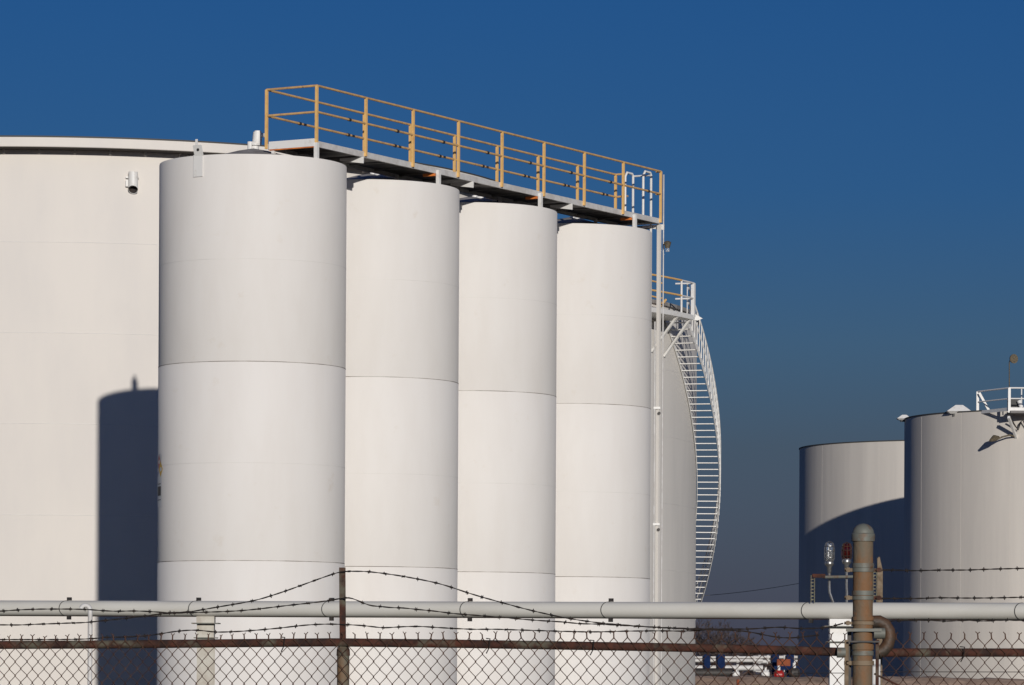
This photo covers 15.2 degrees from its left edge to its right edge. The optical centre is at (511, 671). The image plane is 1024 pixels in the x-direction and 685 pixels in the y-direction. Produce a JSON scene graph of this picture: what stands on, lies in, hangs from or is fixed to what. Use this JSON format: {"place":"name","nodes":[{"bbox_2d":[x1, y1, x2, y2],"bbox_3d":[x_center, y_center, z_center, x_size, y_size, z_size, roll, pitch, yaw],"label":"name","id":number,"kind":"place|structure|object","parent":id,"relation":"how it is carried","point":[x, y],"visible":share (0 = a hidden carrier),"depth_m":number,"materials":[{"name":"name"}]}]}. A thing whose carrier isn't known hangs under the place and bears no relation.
{"place":"outdoors","nodes":[
{"label":"outdoors","id":0,"kind":"place"},
{"bbox_2d":[0,0,1023,673],"label":"sky","id":1,"kind":"structure","parent":0,"point":[844,179],"materials":[{"name":"blue"}]},
{"bbox_2d":[704,583,798,595],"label":"overhead cable","id":2,"kind":"object","parent":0,"point":[752,590],"visible":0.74,"depth_m":214.99,"materials":[{"name":"black metal"}]},
{"bbox_2d":[756,654,800,676],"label":"pipe rack","id":3,"kind":"object","parent":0,"point":[788,662],"visible":0.58,"depth_m":159.60,"materials":[{"name":"metal"}]},
{"bbox_2d":[789,663,799,676],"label":"pump unit","id":4,"kind":"object","parent":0,"point":[794,671],"visible":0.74,"depth_m":156.33,"materials":[{"name":"black metal"}]},
{"bbox_2d":[695,675,1023,684],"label":"berm dirt","id":5,"kind":"structure","parent":0,"point":[763,680],"depth_m":148.37,"materials":[{"name":"brown soil"}]},
{"label":"ground","id":6,"kind":"structure","parent":0,"visible":0},
{"bbox_2d":[79,603,92,684],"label":"gooseneck pipe","id":7,"kind":"object","parent":6,"relation":"on","point":[90,615],"visible":0.77,"depth_m":51.97,"materials":[{"name":"white metal"}]},
{"bbox_2d":[191,616,220,684],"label":"pipe support","id":8,"kind":"object","parent":6,"relation":"on","point":[207,623],"visible":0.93,"depth_m":54.26,"materials":[{"name":"paint"}]},
{"bbox_2d":[0,597,1023,622],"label":"pipeline","id":9,"kind":"object","parent":8,"relation":"on","point":[610,610],"visible":0.95,"depth_m":52.26,"materials":[{"name":"paint"}]},
{"bbox_2d":[824,541,834,601],"bbox_3d":[4.209,-1.254,50.923,0.138,0.966,0.137,0,0,30],"label":"signal lamp","id":10,"kind":"object","parent":9,"relation":"attached to","point":[829,553],"visible":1,"depth_m":50.90,"materials":[{"name":"clear glass"}]},
{"bbox_2d":[810,572,876,602],"bbox_3d":[4.386,-1.121,50.752,0.876,0.422,0.075,0,0,0],"label":"strut frame","id":11,"kind":"object","parent":9,"relation":"on","point":[814,576],"visible":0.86,"depth_m":50.75,"materials":[{"name":"grey metal"}]},
{"bbox_2d":[841,542,851,601],"bbox_3d":[4.429,-1.258,50.830,0.142,0.918,0.141,0,0,0],"label":"signal lamp","id":12,"kind":"object","parent":9,"relation":"attached to","point":[847,554],"visible":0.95,"depth_m":50.80,"materials":[{"name":"red glass"}]},
{"bbox_2d":[157,130,346,684],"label":"silo","id":13,"kind":"object","parent":6,"relation":"on","point":[251,373],"visible":0.99,"depth_m":73.61,"materials":[{"name":"white paint"}]},
{"bbox_2d":[265,84,664,229],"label":"walkway","id":14,"kind":"structure","parent":13,"relation":"on","point":[412,170],"depth_m":79.54,"materials":[{"name":"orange metal"}]},
{"bbox_2d":[0,135,512,684],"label":"storage tank","id":15,"kind":"object","parent":6,"relation":"on","point":[78,345],"visible":0.23,"depth_m":91.43,"materials":[{"name":"white metal"}]},
{"bbox_2d":[126,171,138,193],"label":"overflow spout","id":16,"kind":"object","parent":15,"relation":"attached to","point":[132,177],"visible":1,"depth_m":91.42,"materials":[{"name":"white metal"}]},
{"bbox_2d":[345,172,459,684],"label":"silo","id":17,"kind":"object","parent":6,"relation":"on","point":[402,375],"visible":0.57,"depth_m":77.21,"materials":[{"name":"white paint"}]},
{"bbox_2d":[457,194,556,684],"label":"silo","id":18,"kind":"object","parent":6,"relation":"on","point":[507,401],"visible":0.57,"depth_m":80.92,"materials":[{"name":"white paint"}]},
{"bbox_2d":[0,523,1023,684],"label":"chain link fence","id":19,"kind":"object","parent":6,"relation":"on","point":[868,627],"visible":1,"depth_m":20.92,"materials":[{"name":"metal"}]},
{"bbox_2d":[555,216,651,684],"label":"silo","id":20,"kind":"object","parent":6,"relation":"on","point":[603,409],"visible":0.51,"depth_m":84.59,"materials":[{"name":"white paint"}]},
{"bbox_2d":[625,170,651,684],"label":"access ladder","id":21,"kind":"object","parent":20,"relation":"attached to","point":[643,175],"visible":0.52,"depth_m":86.67,"materials":[{"name":"white metal"}]},
{"bbox_2d":[652,175,663,684],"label":"support column","id":22,"kind":"structure","parent":6,"relation":"on","point":[656,489],"depth_m":86.53,"materials":[{"name":"metal"}]},
{"bbox_2d":[663,241,670,251],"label":"wall lamp","id":23,"kind":"object","parent":22,"relation":"attached to","point":[667,244],"visible":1,"depth_m":86.36,"materials":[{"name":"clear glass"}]},
{"bbox_2d":[650,299,698,684],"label":"storage tank","id":24,"kind":"object","parent":6,"relation":"on","point":[679,530],"visible":0.16,"depth_m":130.59,"materials":[{"name":"metal"}]},
{"bbox_2d":[651,274,702,356],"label":"landing platform","id":25,"kind":"structure","parent":24,"relation":"attached to","point":[672,316],"depth_m":128.29,"materials":[{"name":"white metal"}]},
{"bbox_2d":[665,284,720,619],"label":"spiral stair","id":26,"kind":"object","parent":24,"relation":"attached to","point":[716,417],"visible":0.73,"depth_m":132.94,"materials":[{"name":"white metal"}]},
{"bbox_2d":[695,619,736,662],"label":"bare tree","id":27,"kind":"object","parent":6,"relation":"on","point":[699,639],"visible":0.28,"depth_m":330.39,"materials":[{"name":"brown plant"}]},
{"bbox_2d":[695,632,739,664],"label":"bare tree","id":28,"kind":"object","parent":6,"relation":"on","point":[714,654],"visible":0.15,"depth_m":299.49,"materials":[{"name":"brown plant"}]},
{"bbox_2d":[697,622,756,664],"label":"bare tree","id":29,"kind":"object","parent":6,"relation":"on","point":[733,637],"visible":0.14,"depth_m":349.77,"materials":[{"name":"brown plant"}]},
{"bbox_2d":[732,640,755,674],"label":"bare tree","id":30,"kind":"object","parent":6,"relation":"on","point":[747,662],"visible":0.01,"depth_m":359.79,"materials":[{"name":"brown plant"}]},
{"bbox_2d":[727,631,766,675],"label":"bare tree","id":31,"kind":"object","parent":6,"relation":"on","point":[742,673],"visible":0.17,"depth_m":339.57,"materials":[{"name":"brown plant"}]},
{"bbox_2d":[740,644,795,675],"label":"bare tree","id":32,"kind":"object","parent":6,"relation":"on","point":[768,666],"visible":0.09,"depth_m":349.46,"materials":[{"name":"brown plant"}]},
{"bbox_2d":[822,619,852,684],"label":"pipe support","id":33,"kind":"object","parent":6,"relation":"on","point":[837,671],"visible":0.68,"depth_m":50.63,"materials":[{"name":"white metal"}]},
{"bbox_2d":[872,659,880,684],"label":"marker stake","id":34,"kind":"object","parent":6,"relation":"on","point":[873,680],"visible":0.4,"depth_m":22.58,"materials":[{"name":"white metal"}]},
{"bbox_2d":[876,557,882,684],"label":"tan post","id":35,"kind":"object","parent":6,"relation":"on","point":[879,583],"visible":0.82,"depth_m":53.00,"materials":[{"name":"beige metal"}]},
{"label":"gravel yard","id":36,"kind":"structure","parent":0,"visible":0},
{"bbox_2d":[695,668,733,676],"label":"pressure vessel","id":37,"kind":"object","parent":36,"relation":"on","point":[727,672],"visible":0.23,"depth_m":156.23,"materials":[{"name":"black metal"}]},
{"bbox_2d":[695,654,762,671],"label":"pipe rack","id":38,"kind":"object","parent":36,"relation":"on","point":[720,661],"visible":0.6,"depth_m":157.91,"materials":[{"name":"white metal"}]},
{"bbox_2d":[761,667,769,675],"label":"pump unit","id":39,"kind":"object","parent":36,"relation":"on","point":[766,672],"visible":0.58,"depth_m":156.39,"materials":[{"name":"white metal"}]},
{"bbox_2d":[774,666,783,676],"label":"pump unit","id":40,"kind":"object","parent":36,"relation":"on","point":[780,672],"visible":0.57,"depth_m":155.85,"materials":[{"name":"red paint"}]},
{"bbox_2d":[798,440,903,677],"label":"storage tank","id":41,"kind":"object","parent":36,"relation":"on","point":[845,488],"visible":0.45,"depth_m":190.92,"materials":[{"name":"white metal"}]},
{"bbox_2d":[903,410,1023,678],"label":"storage tank","id":42,"kind":"object","parent":36,"relation":"on","point":[963,492],"visible":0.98,"depth_m":165.13,"materials":[{"name":"white metal"}]},
{"bbox_2d":[897,415,908,421],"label":"vent hood","id":43,"kind":"object","parent":42,"relation":"attached to","point":[901,418],"visible":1,"depth_m":170.02,"materials":[{"name":"white metal"}]},
{"bbox_2d":[946,405,970,415],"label":"vent hood","id":44,"kind":"object","parent":42,"relation":"attached to","point":[954,410],"visible":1,"depth_m":165.42,"materials":[{"name":"white metal"}]},
{"bbox_2d":[976,387,1023,438],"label":"roof platform","id":45,"kind":"structure","parent":42,"relation":"on","point":[1015,406],"depth_m":163.47,"materials":[{"name":"white metal"}]},
{"bbox_2d":[989,434,1014,441],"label":"wall floodlight","id":46,"kind":"object","parent":45,"relation":"attached to","point":[993,438],"depth_m":163.28,"materials":[{"name":"grey metal"}]},
{"bbox_2d":[1009,354,1017,386],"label":"mast lamp","id":47,"kind":"object","parent":45,"relation":"on","point":[1013,358],"visible":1,"depth_m":163.11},
{"bbox_2d":[1011,418,1023,429],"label":"hanging cable","id":48,"kind":"object","parent":45,"relation":"hanging from","point":[1019,424],"visible":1,"depth_m":163.41,"materials":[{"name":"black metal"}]}
]}

